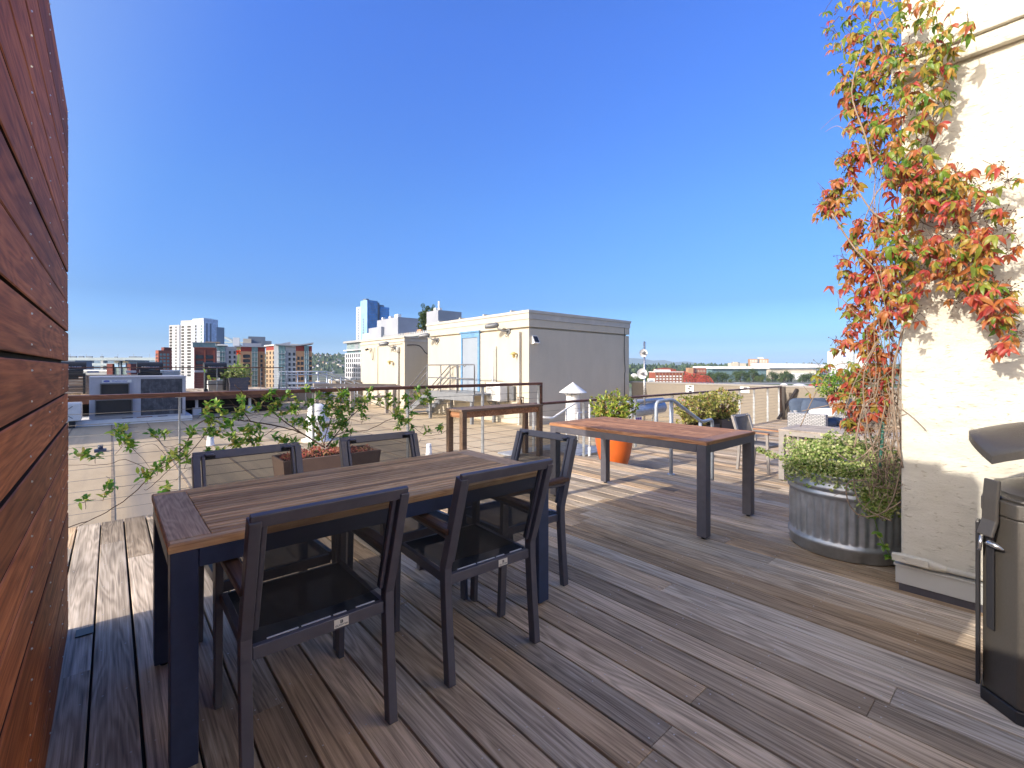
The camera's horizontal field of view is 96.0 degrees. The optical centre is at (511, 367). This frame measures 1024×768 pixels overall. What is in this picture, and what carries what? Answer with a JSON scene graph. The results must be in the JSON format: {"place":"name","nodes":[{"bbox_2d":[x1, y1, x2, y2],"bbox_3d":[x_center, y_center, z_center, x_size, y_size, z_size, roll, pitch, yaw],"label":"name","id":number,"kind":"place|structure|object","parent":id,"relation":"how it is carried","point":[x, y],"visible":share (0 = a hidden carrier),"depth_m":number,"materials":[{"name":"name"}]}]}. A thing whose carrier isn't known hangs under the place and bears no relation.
{"place":"outdoors","nodes":[
{"label":"outdoors","id":0,"kind":"place"},
{"bbox_2d":[64,360,91,369],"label":"building","id":1,"kind":"structure","parent":0,"point":[89,363],"depth_m":306.01,"materials":[{"name":"stone"}]},
{"bbox_2d":[61,361,98,393],"bbox_3d":[-16.711,0.400,17.498,1.560,1.290,0.601,0,0,-41],"label":"gas grill","id":2,"kind":"object","parent":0,"point":[78,364],"visible":0.5,"depth_m":17.50,"materials":[{"name":"metal"}]},
{"bbox_2d":[79,370,106,383],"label":"building","id":3,"kind":"structure","parent":0,"point":[100,373],"depth_m":140.00,"materials":[{"name":"concrete"}]},
{"bbox_2d":[81,375,136,393],"bbox_3d":[-16.445,0.660,19.095,2.000,0.760,0.700,0,0,-41],"label":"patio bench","id":4,"kind":"object","parent":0,"point":[87,383],"visible":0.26,"depth_m":18.35,"materials":[{"name":"metal"}]},
{"bbox_2d":[94,360,154,368],"bbox_3d":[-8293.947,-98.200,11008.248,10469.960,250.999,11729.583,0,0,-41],"label":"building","id":5,"kind":"structure","parent":0,"point":[97,361],"depth_m":9832.66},
{"bbox_2d":[107,360,148,374],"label":"pavilion","id":6,"kind":"structure","parent":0,"point":[125,363],"depth_m":120.40,"materials":[{"name":"brick"}]},
{"bbox_2d":[155,347,171,369],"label":"brick block","id":7,"kind":"structure","parent":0,"point":[164,355],"depth_m":350.20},
{"bbox_2d":[160,370,180,374],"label":"building","id":8,"kind":"structure","parent":0,"point":[175,372],"depth_m":187.29,"materials":[{"name":"concrete"}]},
{"bbox_2d":[169,318,223,388],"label":"apartment tower","id":9,"kind":"structure","parent":0,"point":[184,335],"depth_m":453.00,"materials":[{"name":"concrete"}]},
{"bbox_2d":[192,341,219,387],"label":"loft building","id":10,"kind":"structure","parent":0,"point":[205,351],"depth_m":252.20,"materials":[{"name":"brick"}]},
{"bbox_2d":[265,354,344,373],"bbox_3d":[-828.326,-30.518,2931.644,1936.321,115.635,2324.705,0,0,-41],"label":"hill","id":11,"kind":"structure","parent":0,"point":[339,370],"depth_m":2384.65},
{"bbox_2d":[265,352,344,373],"bbox_3d":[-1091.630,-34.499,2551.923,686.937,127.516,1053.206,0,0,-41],"label":"hillside wood","id":12,"kind":"object","parent":11,"relation":"on","point":[327,368],"visible":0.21,"depth_m":2408.45,"materials":[{"name":"plant"}]},
{"bbox_2d":[356,299,388,339],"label":"glass tower","id":13,"kind":"structure","parent":0,"point":[370,313],"depth_m":591.33,"materials":[{"name":"glass"}]},
{"bbox_2d":[343,301,461,379],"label":"building","id":14,"kind":"structure","parent":0,"point":[397,325],"depth_m":276.24,"materials":[{"name":"concrete"}]},
{"bbox_2d":[416,303,430,331],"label":"roof tree","id":15,"kind":"object","parent":14,"relation":"on","point":[423,317],"visible":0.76,"depth_m":239.71,"materials":[{"name":"green plant"}]},
{"bbox_2d":[49,0,900,364],"label":"sky","id":16,"kind":"structure","parent":0,"point":[269,169],"materials":[{"name":"blue"}]},
{"bbox_2d":[94,369,900,395],"bbox_3d":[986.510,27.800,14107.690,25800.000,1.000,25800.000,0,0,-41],"label":"ground","id":17,"kind":"structure","parent":0,"point":[314,378],"depth_m":932.95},
{"bbox_2d":[68,356,154,369],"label":"viaduct","id":18,"kind":"object","parent":17,"relation":"on","point":[104,362],"visible":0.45,"depth_m":894.00,"materials":[{"name":"concrete"}]},
{"bbox_2d":[217,336,271,386],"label":"condominium","id":19,"kind":"structure","parent":17,"relation":"on","point":[252,350],"depth_m":299.68,"materials":[{"name":"stone"}]},
{"bbox_2d":[264,345,273,387],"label":"condominium","id":20,"kind":"structure","parent":17,"relation":"on","point":[270,363],"depth_m":295.12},
{"bbox_2d":[274,342,312,386],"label":"condominium","id":21,"kind":"structure","parent":17,"relation":"on","point":[288,356],"depth_m":265.53,"materials":[{"name":"stone"}]},
{"bbox_2d":[662,369,713,382],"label":"truss bridge","id":22,"kind":"structure","parent":17,"relation":"on","point":[694,380],"depth_m":653.91,"materials":[{"name":"metal"}]},
{"bbox_2d":[734,369,746,381],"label":"broadleaf tree","id":23,"kind":"object","parent":17,"relation":"on","point":[740,374],"visible":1,"depth_m":888.44,"materials":[{"name":"green plant"}]},
{"bbox_2d":[746,368,758,381],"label":"broadleaf tree","id":24,"kind":"object","parent":17,"relation":"on","point":[754,373],"visible":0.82,"depth_m":897.38,"materials":[{"name":"green plant"}]},
{"bbox_2d":[629,362,898,375],"bbox_3d":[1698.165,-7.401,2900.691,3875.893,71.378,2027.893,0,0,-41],"label":"wood","id":25,"kind":"object","parent":17,"relation":"on","point":[681,367],"visible":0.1,"depth_m":2402.95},
{"bbox_2d":[766,371,776,381],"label":"broadleaf tree","id":26,"kind":"object","parent":17,"relation":"on","point":[772,375],"visible":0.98,"depth_m":897.90,"materials":[{"name":"green plant"}]},
{"bbox_2d":[752,363,829,379],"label":"arena","id":27,"kind":"object","parent":17,"relation":"on","point":[797,370],"visible":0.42,"depth_m":1104.00,"materials":[{"name":"stone"}]},
{"bbox_2d":[828,349,865,375],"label":"white tower","id":28,"kind":"structure","parent":17,"relation":"on","point":[839,358],"depth_m":1500.00,"materials":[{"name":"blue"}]},
{"bbox_3d":[-12.540,14.950,-2.951,57.200,24.700,52.000,0,0,-41],"label":"warehouse body","id":29,"kind":"object","parent":17,"relation":"on","visible":0},
{"bbox_2d":[66,400,689,528],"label":"flat roof","id":30,"kind":"structure","parent":29,"relation":"on","point":[85,441],"depth_m":12.00,"materials":[{"name":"concrete"}]},
{"bbox_2d":[68,402,81,428],"bbox_3d":[-15.111,1.580,15.211,1.350,0.820,1.014,0,0,-41],"label":"condensing unit","id":31,"kind":"object","parent":30,"relation":"on","point":[74,407],"visible":0.38,"depth_m":15.21,"materials":[{"name":"metal"}]},
{"bbox_2d":[94,445,106,452],"bbox_3d":[-9.787,1.910,10.970,0.220,0.160,0.200,0,0,-41],"label":"roof anchor","id":32,"kind":"object","parent":30,"relation":"on","point":[100,448],"visible":1,"depth_m":10.93,"materials":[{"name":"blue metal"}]},
{"bbox_2d":[76,375,191,426],"bbox_3d":[-14.227,1.145,17.472,3.250,1.690,2.360,0,0,-41],"label":"rooftop unit","id":33,"kind":"object","parent":30,"relation":"on","point":[101,385],"visible":0.97,"depth_m":16.64,"materials":[{"name":"metal"}]},
{"bbox_2d":[67,387,283,421],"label":"deck","id":34,"kind":"structure","parent":30,"relation":"on","point":[191,403],"depth_m":20.36,"materials":[{"name":"brown concrete"}]},
{"bbox_2d":[66,376,82,392],"bbox_3d":[-17.980,0.655,18.821,2.300,0.670,0.700,0,0,-41],"label":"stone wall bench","id":35,"kind":"object","parent":34,"relation":"on","point":[73,382],"visible":0.2,"depth_m":18.68,"materials":[{"name":"wood"}]},
{"bbox_2d":[125,362,173,375],"bbox_3d":[-14.941,0.400,19.037,1.560,1.290,0.601,0,0,-41],"label":"gas grill","id":36,"kind":"object","parent":34,"relation":"on","point":[149,371],"visible":0.59,"depth_m":18.88,"materials":[{"name":"metal"}]},
{"bbox_2d":[68,367,283,391],"bbox_3d":[-17.364,0.598,15.858,17.599,1.265,0.090,0,0,-41],"label":"cable railing","id":37,"kind":"object","parent":34,"relation":"on","point":[176,367],"visible":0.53,"depth_m":19.25,"materials":[{"name":"brown wood"}]},
{"bbox_2d":[193,362,235,391],"bbox_3d":[-13.218,0.400,20.535,1.560,1.290,0.601,0,0,-41],"label":"gas grill","id":38,"kind":"object","parent":34,"relation":"on","point":[208,371],"visible":0.83,"depth_m":20.38,"materials":[{"name":"metal"}]},
{"bbox_2d":[207,380,226,390],"bbox_3d":[-13.291,0.806,21.439,1.488,0.468,0.496,0,0,-41],"label":"planter box","id":39,"kind":"object","parent":34,"relation":"on","point":[214,387],"visible":0.33,"depth_m":20.99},
{"bbox_2d":[203,350,245,380],"bbox_3d":[-13.266,-0.146,21.404,1.729,1.472,0.986,0,0,-41],"label":"canna plant","id":40,"kind":"object","parent":39,"relation":"on","point":[237,353],"visible":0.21,"depth_m":21.50,"materials":[{"name":"green plant"}]},
{"bbox_2d":[226,377,249,390],"bbox_3d":[-12.408,0.736,20.881,0.802,0.608,0.661,0,0,-41],"label":"planter box","id":41,"kind":"object","parent":34,"relation":"on","point":[241,383],"visible":0.93,"depth_m":20.66,"materials":[{"name":"grey metal"}]},
{"bbox_2d":[220,363,252,377],"bbox_3d":[-12.413,0.165,20.874,1.099,0.826,1.170,0,0,3],"label":"bush","id":42,"kind":"object","parent":41,"relation":"in","point":[242,372],"visible":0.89,"depth_m":20.71,"materials":[{"name":"green plant"}]},
{"bbox_2d":[206,436,214,445],"bbox_3d":[-7.761,1.867,11.870,0.210,0.245,0.210,0,0,-41],"label":"vent pipe","id":43,"kind":"object","parent":30,"relation":"on","point":[210,441],"visible":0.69,"depth_m":11.80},
{"bbox_2d":[273,387,333,401],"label":"parapet wall","id":44,"kind":"structure","parent":30,"relation":"on","point":[302,396],"depth_m":27.86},
{"bbox_2d":[301,404,333,442],"bbox_3d":[-5.349,1.485,12.708,0.840,1.010,0.840,0,0,-41],"label":"roof vent","id":45,"kind":"object","parent":30,"relation":"on","point":[319,407],"visible":0.47,"depth_m":12.48,"materials":[{"name":"metal"}]},
{"bbox_2d":[279,371,367,408],"bbox_3d":[-9.274,1.076,23.738,4.709,1.848,1.400,0,0,-41],"label":"stair railing","id":46,"kind":"object","parent":30,"relation":"on","point":[305,382],"visible":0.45,"depth_m":23.24,"materials":[{"name":"metal"}]},
{"bbox_2d":[329,380,361,402],"bbox_3d":[-9.150,1.325,26.496,2.291,1.250,1.200,0,0,-41],"label":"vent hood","id":47,"kind":"object","parent":30,"relation":"on","point":[359,392],"visible":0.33,"depth_m":25.96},
{"bbox_2d":[313,383,412,415],"bbox_3d":[-6.243,1.299,19.762,4.362,1.382,0.120,0,0,-41],"label":"timber railing","id":48,"kind":"object","parent":30,"relation":"on","point":[394,393],"visible":0.46,"depth_m":19.74,"materials":[{"name":"brown wood"}]},
{"bbox_2d":[360,336,427,407],"bbox_3d":[-5.206,0.250,25.949,4.930,3.580,5.320,0,0,-41],"label":"penthouse","id":49,"kind":"object","parent":30,"relation":"on","point":[407,365],"visible":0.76,"depth_m":23.28,"materials":[{"name":"paint"}]},
{"bbox_2d":[426,443,431,454],"bbox_3d":[-1.900,1.857,10.539,0.165,0.265,0.165,0,0,-41],"label":"vent pipe","id":50,"kind":"object","parent":30,"relation":"on","point":[428,449],"visible":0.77,"depth_m":10.49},
{"bbox_2d":[405,364,495,424],"bbox_3d":[-2.538,0.942,18.361,1.260,2.172,5.053,0,0,-41],"label":"metal stair","id":51,"kind":"object","parent":30,"relation":"on","point":[456,394],"visible":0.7,"depth_m":17.85,"materials":[{"name":"metal"}]},
{"bbox_2d":[426,310,630,425],"bbox_3d":[0.575,-0.035,20.202,6.005,4.150,6.800,0,0,-41],"label":"penthouse","id":52,"kind":"object","parent":30,"relation":"on","point":[589,355],"visible":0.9,"depth_m":17.56,"materials":[{"name":"paint"}]},
{"bbox_2d":[418,333,438,344],"bbox_3d":[-3.631,-1.274,20.157,0.939,0.528,0.220,0,0,1],"label":"floodlight","id":53,"kind":"object","parent":52,"relation":"attached to","point":[425,335],"visible":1,"depth_m":20.10,"materials":[{"name":"black plastic"}]},
{"bbox_2d":[463,337,476,390],"bbox_3d":[-1.666,-0.150,18.321,0.068,2.100,1.040,0,0,-41],"label":"door","id":54,"kind":"structure","parent":52,"relation":"in","point":[469,344],"depth_m":18.36,"materials":[{"name":"silver metal"}]},
{"bbox_2d":[485,322,510,335],"bbox_3d":[-0.515,-1.374,16.572,0.939,0.528,0.220,0,0,1],"label":"floodlight","id":55,"kind":"object","parent":52,"relation":"attached to","point":[495,325],"visible":1,"depth_m":16.52,"materials":[{"name":"black plastic"}]},
{"bbox_2d":[486,349,515,404],"bbox_3d":[-0.483,0.446,16.628,0.529,2.292,1.332,0,0,-41],"label":"mini split","id":56,"kind":"object","parent":52,"relation":"attached to","point":[499,393],"visible":0.85,"depth_m":16.38,"materials":[{"name":"white paint"}]},
{"bbox_2d":[498,443,597,456],"bbox_3d":[0.966,1.890,10.016,2.200,0.200,1.350,0,0,-41],"label":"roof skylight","id":57,"kind":"object","parent":30,"relation":"on","point":[578,450],"visible":0.16,"depth_m":9.89,"materials":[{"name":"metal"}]},
{"bbox_2d":[543,399,585,442],"bbox_3d":[1.285,1.390,11.187,1.581,1.201,0.052,0,0,-41],"label":"roof handrail","id":58,"kind":"object","parent":30,"relation":"on","point":[562,411],"visible":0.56,"depth_m":11.20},
{"bbox_2d":[559,382,586,420],"bbox_3d":[1.915,1.220,14.518,0.880,1.540,0.880,0,0,-41],"label":"roof vent","id":59,"kind":"object","parent":30,"relation":"on","point":[574,388],"visible":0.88,"depth_m":14.32,"materials":[{"name":"metal"}]},
{"bbox_2d":[588,404,590,455],"bbox_3d":[1.619,1.345,9.622,0.063,1.190,0.063,0,0,27],"label":"pipe vent stack","id":60,"kind":"object","parent":30,"relation":"on","point":[589,450],"visible":0.56,"depth_m":9.60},
{"bbox_2d":[613,398,666,420],"bbox_3d":[3.623,1.438,13.060,2.208,1.112,0.430,0,0,-39],"label":"duct","id":61,"kind":"object","parent":30,"relation":"on","point":[645,409],"visible":0.31,"depth_m":13.13,"materials":[{"name":"metal"}]},
{"bbox_2d":[637,341,646,419],"bbox_3d":[3.690,0.620,12.987,0.245,2.740,0.242,0,0,-41],"label":"dish mast","id":62,"kind":"object","parent":30,"relation":"on","point":[641,373],"visible":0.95,"depth_m":13.04,"materials":[{"name":"silver metal"}]},
{"bbox_2d":[587,418,899,494],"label":"deck","id":63,"kind":"structure","parent":30,"relation":"on","point":[684,462],"depth_m":8.20,"materials":[{"name":"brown wood"}]},
{"bbox_2d":[595,438,632,464],"bbox_3d":[1.638,1.280,7.413,0.606,0.765,0.606,0,0,-41],"label":"flower pot","id":64,"kind":"object","parent":63,"relation":"on","point":[620,451],"visible":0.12,"depth_m":7.17,"materials":[{"name":"orange ceramic"}]},
{"bbox_2d":[589,388,639,418],"bbox_3d":[1.624,0.646,7.393,0.790,0.656,0.802,0,0,-41],"label":"potted shrub","id":65,"kind":"object","parent":64,"relation":"on","point":[623,410],"visible":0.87,"depth_m":7.26,"materials":[{"name":"green plant"}]},
{"bbox_2d":[530,386,781,456],"bbox_3d":[4.594,1.224,11.520,11.350,1.258,0.090,0,0,-41],"label":"cable railing","id":66,"kind":"object","parent":63,"relation":"on","point":[583,401],"visible":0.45,"depth_m":10.51,"materials":[{"name":"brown metal"}]},
{"bbox_2d":[654,398,713,480],"bbox_3d":[2.218,1.015,5.863,1.441,1.296,0.087,0,0,-41],"label":"stair handrail","id":67,"kind":"object","parent":63,"relation":"on","point":[671,401],"visible":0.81,"depth_m":5.62,"materials":[{"name":"metal"}]},
{"bbox_2d":[686,423,719,427],"bbox_3d":[3.947,1.453,10.016,1.399,0.420,0.499,0,0,-41],"label":"planter trough","id":68,"kind":"object","parent":63,"relation":"on","point":[715,425],"visible":0.19,"depth_m":10.27,"materials":[{"name":"metal"}]},
{"bbox_2d":[673,392,721,425],"bbox_3d":[4.059,0.971,10.152,1.498,0.862,0.926,0,0,-41],"label":"bush","id":69,"kind":"object","parent":68,"relation":"in","point":[703,413],"visible":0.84,"depth_m":9.97,"materials":[{"name":"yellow plant"}]},
{"bbox_2d":[707,416,733,428],"bbox_3d":[5.079,1.413,11.000,1.399,0.500,0.499,0,0,-41],"label":"planter trough","id":70,"kind":"object","parent":63,"relation":"on","point":[725,423],"visible":0.15,"depth_m":10.50,"materials":[{"name":"metal"}]},
{"bbox_2d":[697,387,742,420],"bbox_3d":[4.899,0.899,10.892,1.618,0.959,1.038,0,0,-41],"label":"bush","id":71,"kind":"object","parent":70,"relation":"in","point":[725,411],"visible":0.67,"depth_m":10.73,"materials":[{"name":"green plant"}]},
{"bbox_2d":[731,413,778,474],"bbox_3d":[4.021,1.222,7.545,0.518,0.885,0.637,0,0,-33],"label":"armchair","id":72,"kind":"object","parent":63,"relation":"on","point":[741,421],"visible":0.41,"depth_m":7.63,"materials":[{"name":"metal"}]},
{"bbox_2d":[777,386,798,419],"bbox_3d":[8.951,1.139,14.954,0.712,1.077,0.141,0,0,-8],"label":"steel brace","id":73,"kind":"object","parent":63,"relation":"on","point":[785,405],"visible":1,"depth_m":14.91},
{"bbox_2d":[787,410,848,438],"bbox_3d":[7.438,1.333,11.183,1.860,0.660,0.780,0,0,-41],"label":"wicker sofa","id":74,"kind":"object","parent":63,"relation":"on","point":[795,417],"visible":0.27,"depth_m":10.61,"materials":[{"name":"grey plastic"}]},
{"bbox_2d":[809,408,834,417],"bbox_3d":[7.121,1.043,10.602,0.519,0.252,0.188,0,0,20],"label":"lumbar pillow","id":75,"kind":"object","parent":74,"relation":"on","point":[828,411],"visible":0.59,"depth_m":10.54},
{"bbox_2d":[828,420,836,426],"bbox_3d":[7.218,1.298,10.872,0.740,0.170,0.660,0,0,-41],"label":"seat cushion","id":76,"kind":"object","parent":74,"relation":"on","point":[832,423],"visible":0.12,"depth_m":10.58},
{"bbox_2d":[789,398,815,411],"bbox_3d":[6.993,0.983,11.008,0.720,0.528,0.290,0,0,0],"label":"back cushion","id":77,"kind":"object","parent":76,"relation":"on","point":[794,403],"visible":0.36,"depth_m":10.99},
{"bbox_2d":[800,399,829,419],"bbox_3d":[7.100,1.003,10.809,0.616,0.542,0.296,0,0,18],"label":"back cushion","id":78,"kind":"object","parent":76,"relation":"on","point":[805,403],"visible":0.48,"depth_m":10.81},
{"bbox_2d":[778,424,899,480],"bbox_3d":[4.786,1.280,6.506,0.860,0.765,1.600,0,0,-41],"label":"dining table","id":79,"kind":"object","parent":63,"relation":"on","point":[801,432],"visible":0.36,"depth_m":6.74,"materials":[{"name":"grey wood"}]},
{"bbox_2d":[629,381,900,425],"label":"parapet wall","id":80,"kind":"structure","parent":30,"relation":"on","point":[652,388],"depth_m":16.18,"materials":[{"name":"concrete"}]},
{"bbox_2d":[45,455,1023,767],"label":"deck","id":81,"kind":"structure","parent":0,"point":[735,639],"depth_m":2.01,"materials":[{"name":"brown wood"}]},
{"bbox_2d":[0,0,68,767],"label":"wooden screen","id":82,"kind":"object","parent":81,"relation":"on","point":[34,385],"visible":1,"depth_m":1.25,"materials":[{"name":"brown wood"}]},
{"bbox_2d":[75,625,93,637],"bbox_3d":[-2.101,1.296,2.268,0.065,0.004,0.080,0,0,-41],"label":"deck plate","id":83,"kind":"object","parent":81,"relation":"on","point":[84,631],"visible":1,"depth_m":2.27,"materials":[{"name":"metal"}]},
{"bbox_2d":[68,384,454,527],"bbox_3d":[-2.134,0.756,4.969,3.880,1.187,0.423,0,0,-41],"label":"trained shrub","id":84,"kind":"object","parent":81,"relation":"on","point":[236,441],"visible":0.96,"depth_m":4.68,"materials":[{"name":"green plant"}]},
{"bbox_2d":[191,442,335,650],"bbox_3d":[-1.182,0.859,2.201,0.518,0.885,0.637,0,0,-41],"label":"armchair","id":85,"kind":"object","parent":81,"relation":"on","point":[218,467],"visible":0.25,"depth_m":2.36,"materials":[{"name":"grey metal"}]},
{"bbox_2d":[68,382,542,515],"bbox_3d":[-2.111,0.860,5.187,6.820,1.260,0.090,0,0,-41],"label":"cable railing","id":86,"kind":"object","parent":81,"relation":"attached to","point":[180,395],"visible":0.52,"depth_m":4.74,"materials":[{"name":"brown metal"}]},
{"bbox_2d":[213,485,409,767],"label":"armchair","id":87,"kind":"object","parent":81,"relation":"on","point":[304,573],"visible":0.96,"depth_m":1.51,"materials":[{"name":"grey metal"}]},
{"bbox_2d":[302,449,340,471],"bbox_3d":[-1.918,1.090,4.812,0.979,0.420,0.419,0,0,-41],"label":"planter trough","id":88,"kind":"object","parent":81,"relation":"on","point":[322,462],"visible":0.06,"depth_m":4.59,"materials":[{"name":"wood"}]},
{"bbox_2d":[301,442,339,458],"bbox_3d":[-1.923,0.870,4.810,0.922,0.165,0.391,0,0,-41],"label":"sedum","id":89,"kind":"object","parent":88,"relation":"on","point":[313,449],"visible":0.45,"depth_m":4.71,"materials":[{"name":"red plant"}]},
{"bbox_2d":[152,450,548,767],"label":"dining table","id":90,"kind":"object","parent":81,"relation":"on","point":[194,529],"visible":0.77,"depth_m":1.94,"materials":[{"name":"brown wood"}]},
{"bbox_2d":[339,431,467,599],"bbox_3d":[-0.641,0.859,2.678,0.518,0.885,0.637,0,0,-40],"label":"armchair","id":91,"kind":"object","parent":81,"relation":"on","point":[360,450],"visible":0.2,"depth_m":2.83,"materials":[{"name":"grey metal"}]},
{"bbox_2d":[394,458,552,687],"bbox_3d":[-0.205,0.859,2.204,0.518,0.885,0.637,0,0,-39],"label":"armchair","id":92,"kind":"object","parent":81,"relation":"on","point":[495,514],"visible":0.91,"depth_m":2.02,"materials":[{"name":"grey metal"}]},
{"bbox_2d":[445,403,542,451],"bbox_3d":[-0.213,0.917,6.494,1.460,0.765,0.381,0,0,-41],"label":"console table","id":93,"kind":"object","parent":81,"relation":"on","point":[462,414],"visible":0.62,"depth_m":6.16,"materials":[{"name":"brown wood"}]},
{"bbox_2d":[448,428,577,616],"bbox_3d":[0.001,0.859,2.798,0.637,0.885,0.518,0,0,-43],"label":"armchair","id":94,"kind":"object","parent":81,"relation":"on","point":[559,450],"visible":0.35,"depth_m":2.81,"materials":[{"name":"grey metal"}]},
{"bbox_2d":[549,417,754,538],"bbox_3d":[1.259,0.927,4.374,0.900,0.745,1.640,0,0,-41],"label":"dining table","id":95,"kind":"object","parent":81,"relation":"on","point":[703,442],"visible":0.93,"depth_m":4.01,"materials":[{"name":"brown wood"}]},
{"bbox_2d":[787,459,900,565],"bbox_3d":[2.440,1.014,3.366,0.740,0.563,0.740,0,0,-41],"label":"planter tub","id":96,"kind":"object","parent":81,"relation":"on","point":[824,521],"visible":0.59,"depth_m":3.12,"materials":[{"name":"metal"}]},
{"bbox_2d":[754,429,900,560],"bbox_3d":[2.435,0.825,3.358,0.822,0.813,0.901,0,0,-19],"label":"trailing plant","id":97,"kind":"object","parent":96,"relation":"in","point":[821,450],"visible":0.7,"depth_m":3.18,"materials":[{"name":"green plant"}]},
{"bbox_2d":[969,422,1023,726],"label":"litter bin","id":98,"kind":"object","parent":81,"relation":"on","point":[999,525],"visible":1,"depth_m":1.75,"materials":[{"name":"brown metal"}]},
{"bbox_2d":[649,370,682,381],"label":"brick warehouse","id":99,"kind":"structure","parent":0,"point":[666,376],"depth_m":603.06,"materials":[{"name":"brick"}]},
{"bbox_2d":[629,358,722,365],"bbox_3d":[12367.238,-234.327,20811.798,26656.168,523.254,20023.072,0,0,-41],"label":"mountain","id":100,"kind":"structure","parent":0,"point":[636,361],"depth_m":17730.21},
{"bbox_2d":[686,368,705,381],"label":"orange block","id":101,"kind":"structure","parent":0,"point":[699,371],"depth_m":904.00,"materials":[{"name":"brick"}]},
{"bbox_2d":[693,366,769,380],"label":"glass hall","id":102,"kind":"structure","parent":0,"point":[730,370],"depth_m":1005.88,"materials":[{"name":"stone"}]},
{"bbox_2d":[728,362,745,365],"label":"office block","id":103,"kind":"structure","parent":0,"point":[736,364],"depth_m":1350.00,"materials":[{"name":"stone"}]},
{"bbox_2d":[748,357,768,365],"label":"apartment block","id":104,"kind":"structure","parent":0,"point":[758,360],"depth_m":1396.58,"materials":[{"name":"beige brick"}]},
{"bbox_2d":[726,383,900,383],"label":"river bank road","id":105,"kind":"structure","parent":0,"point":[775,383],"depth_m":794.71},
{"bbox_2d":[824,398,851,417],"bbox_3d":[8.582,1.238,12.230,0.600,0.850,0.600,0,0,-41],"label":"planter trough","id":106,"kind":"object","parent":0,"point":[849,401],"visible":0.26,"depth_m":12.02,"materials":[{"name":"soil"}]},
{"bbox_2d":[811,367,851,398],"bbox_3d":[8.602,0.448,12.276,1.028,0.977,1.085,0,0,-41],"label":"bush","id":107,"kind":"object","parent":106,"relation":"on","point":[831,381],"visible":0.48,"depth_m":12.19,"materials":[{"name":"green plant"}]},
{"bbox_2d":[886,0,1023,612],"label":"stucco wall","id":108,"kind":"structure","parent":0,"point":[957,385],"depth_m":2.52,"materials":[{"name":"beige paint"}]},
{"bbox_2d":[800,0,1023,521],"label":"creeper","id":109,"kind":"object","parent":108,"relation":"attached to","point":[981,300],"visible":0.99,"depth_m":2.59,"materials":[{"name":"red plant"}]},
{"bbox_2d":[879,366,888,468],"bbox_3d":[2.287,0.308,2.838,0.022,0.642,0.064,0,0,-18],"label":"plant stake","id":110,"kind":"object","parent":109,"relation":"in","point":[881,446],"visible":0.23,"depth_m":2.85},
{"bbox_2d":[891,552,982,580],"bbox_3d":[4.387,1.102,0.225,0.067,0.058,6.582,0,0,-41],"label":"wall ledge","id":111,"kind":"object","parent":108,"relation":"on","point":[916,561],"visible":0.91,"depth_m":2.57,"materials":[{"name":"beige paint"}]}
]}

